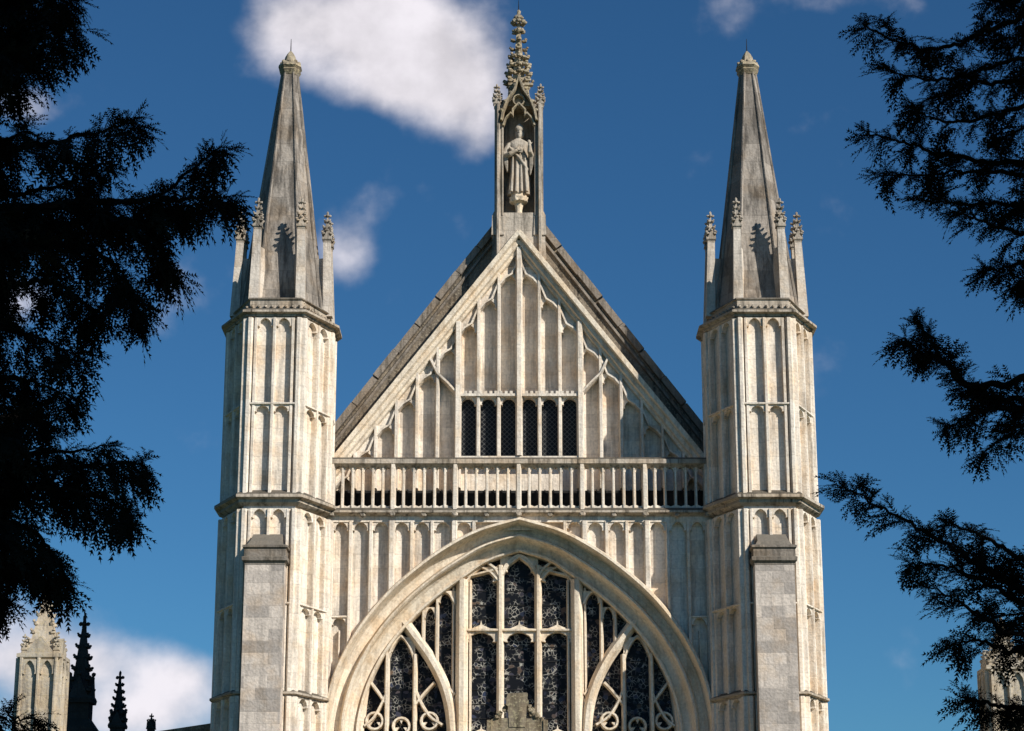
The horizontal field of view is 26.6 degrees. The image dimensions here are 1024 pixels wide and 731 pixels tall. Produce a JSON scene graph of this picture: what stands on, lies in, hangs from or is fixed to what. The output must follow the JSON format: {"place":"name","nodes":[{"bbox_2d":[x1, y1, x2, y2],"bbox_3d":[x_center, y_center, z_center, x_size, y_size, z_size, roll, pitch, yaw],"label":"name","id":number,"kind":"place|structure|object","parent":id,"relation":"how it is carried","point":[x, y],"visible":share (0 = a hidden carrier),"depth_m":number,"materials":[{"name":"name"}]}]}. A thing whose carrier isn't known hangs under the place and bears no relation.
{"place":"outdoors","nodes":[
{"label":"outdoors","id":0,"kind":"place"},
{"bbox_2d":[0,0,1023,730],"label":"sky","id":1,"kind":"structure","parent":0,"point":[639,109],"materials":[{"name":"blue"}]},
{"label":"ground","id":2,"kind":"structure","parent":0,"visible":0},
{"bbox_2d":[66,616,155,730],"bbox_3d":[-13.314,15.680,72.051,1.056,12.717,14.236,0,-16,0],"label":"aisle pinnacles","id":3,"kind":"object","parent":2,"relation":"on","point":[82,701],"visible":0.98,"depth_m":66.79,"materials":[{"name":"black stone"}]},
{"bbox_2d":[0,0,261,730],"bbox_3d":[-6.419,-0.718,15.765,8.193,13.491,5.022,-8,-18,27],"label":"yew tree","id":4,"kind":"object","parent":2,"relation":"on","point":[27,229],"visible":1,"depth_m":15.67,"materials":[{"name":"green plant"}]},
{"bbox_2d":[209,47,341,730],"bbox_3d":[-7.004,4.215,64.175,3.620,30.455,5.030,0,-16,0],"label":"turret","id":5,"kind":"object","parent":2,"relation":"on","point":[274,507],"visible":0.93,"depth_m":63.21,"materials":[{"name":"stone"}]},
{"bbox_2d":[487,693,547,730],"bbox_3d":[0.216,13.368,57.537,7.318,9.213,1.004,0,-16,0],"label":"porch","id":6,"kind":"object","parent":2,"relation":"on","point":[517,705],"visible":1,"depth_m":58.25,"materials":[{"name":"stone"}]},
{"bbox_2d":[13,596,1023,730],"bbox_3d":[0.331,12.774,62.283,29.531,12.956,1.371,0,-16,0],"label":"aisle turrets","id":7,"kind":"object","parent":2,"relation":"on","point":[42,673],"visible":0.77,"depth_m":62.78,"materials":[{"name":"stone"}]},
{"bbox_2d":[326,517,712,687],"bbox_3d":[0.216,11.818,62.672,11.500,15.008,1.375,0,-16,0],"label":"wall","id":8,"kind":"structure","parent":2,"relation":"on","point":[374,560],"depth_m":63.97,"materials":[{"name":"stone"}]},
{"bbox_2d":[335,490,702,505],"bbox_3d":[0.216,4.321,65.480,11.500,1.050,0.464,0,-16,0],"label":"gable plinth","id":9,"kind":"structure","parent":8,"relation":"on","point":[524,498],"depth_m":65.36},
{"bbox_2d":[328,457,709,517],"bbox_3d":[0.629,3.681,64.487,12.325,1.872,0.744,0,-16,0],"label":"balustrade rails","id":10,"kind":"object","parent":8,"relation":"on","point":[523,462],"visible":0.88,"depth_m":64.43,"materials":[{"name":"beige stone"}]},
{"bbox_2d":[331,464,706,508],"bbox_3d":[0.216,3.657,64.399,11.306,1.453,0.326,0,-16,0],"label":"balustrade uprights","id":11,"kind":"object","parent":10,"relation":"attached to","point":[581,469],"visible":1,"depth_m":64.34,"materials":[{"name":"beige stone"}]},
{"bbox_2d":[336,247,702,490],"bbox_3d":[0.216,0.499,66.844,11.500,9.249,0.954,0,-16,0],"label":"gable wall","id":12,"kind":"structure","parent":8,"relation":"on","point":[518,337],"depth_m":66.49,"materials":[{"name":"beige stone"}]},
{"bbox_2d":[491,0,545,265],"bbox_3d":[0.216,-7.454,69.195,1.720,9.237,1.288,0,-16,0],"label":"statue niche","id":13,"kind":"object","parent":12,"relation":"on","point":[518,183],"visible":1,"depth_m":68.63,"materials":[{"name":"stone"}]},
{"bbox_2d":[461,400,576,455],"bbox_3d":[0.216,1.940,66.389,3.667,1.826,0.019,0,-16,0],"label":"gable window glass","id":14,"kind":"object","parent":12,"relation":"in","point":[488,409],"visible":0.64,"depth_m":66.38,"materials":[{"name":"black glass"}]},
{"bbox_2d":[335,238,703,452],"bbox_3d":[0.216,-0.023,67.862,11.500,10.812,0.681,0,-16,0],"label":"gable parapet","id":15,"kind":"structure","parent":12,"relation":"on","point":[486,260],"depth_m":67.75,"materials":[{"name":"beige stone"}]},
{"bbox_2d":[335,226,702,443],"bbox_3d":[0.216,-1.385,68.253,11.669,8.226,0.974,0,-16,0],"label":"gable coping","id":16,"kind":"object","parent":15,"relation":"on","point":[612,315],"visible":0.72,"depth_m":67.67,"materials":[{"name":"grey stone"}]},
{"bbox_2d":[335,230,703,477],"bbox_3d":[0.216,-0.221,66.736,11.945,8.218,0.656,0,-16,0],"label":"raking moulding","id":17,"kind":"object","parent":12,"relation":"attached to","point":[576,311],"visible":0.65,"depth_m":66.59,"materials":[{"name":"beige stone"}]},
{"bbox_2d":[326,517,712,730],"bbox_3d":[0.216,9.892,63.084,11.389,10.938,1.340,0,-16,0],"label":"great arch","id":18,"kind":"structure","parent":8,"relation":"on","point":[624,593],"depth_m":63.72,"materials":[{"name":"beige stone"}]},
{"bbox_2d":[359,554,679,730],"bbox_3d":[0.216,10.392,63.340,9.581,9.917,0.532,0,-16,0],"label":"window tracery","id":19,"kind":"object","parent":8,"relation":"attached to","point":[457,699],"depth_m":63.70,"materials":[{"name":"beige stone"}]},
{"bbox_2d":[367,563,670,718],"bbox_3d":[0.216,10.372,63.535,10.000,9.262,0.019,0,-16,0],"label":"saddle bars","id":20,"kind":"object","parent":19,"relation":"attached to","point":[519,647],"visible":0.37,"depth_m":63.99,"materials":[{"name":"metal"}]},
{"bbox_2d":[365,560,673,730],"bbox_3d":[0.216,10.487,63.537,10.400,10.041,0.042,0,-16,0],"label":"window glass","id":21,"kind":"object","parent":19,"relation":"in","point":[484,689],"visible":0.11,"depth_m":63.97,"materials":[{"name":"black glass"}]},
{"bbox_2d":[696,39,829,730],"bbox_3d":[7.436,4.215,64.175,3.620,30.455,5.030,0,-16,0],"label":"turret","id":22,"kind":"object","parent":2,"relation":"on","point":[763,506],"visible":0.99,"depth_m":63.22,"materials":[{"name":"stone"}]},
{"bbox_2d":[811,0,1023,730],"bbox_3d":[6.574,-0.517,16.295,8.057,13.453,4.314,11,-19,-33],"label":"yew tree","id":23,"kind":"object","parent":2,"relation":"on","point":[986,398],"visible":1,"depth_m":15.64,"materials":[{"name":"green plant"}]},
{"bbox_3d":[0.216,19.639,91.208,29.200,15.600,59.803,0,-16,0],"label":"nave","id":24,"kind":"object","parent":2,"relation":"on","visible":0},
{"bbox_2d":[162,723,209,730],"bbox_3d":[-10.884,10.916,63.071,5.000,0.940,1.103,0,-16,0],"label":"aisle coping","id":25,"kind":"object","parent":24,"relation":"on","point":[204,727],"depth_m":62.61,"materials":[{"name":"grey stone"}]}
]}

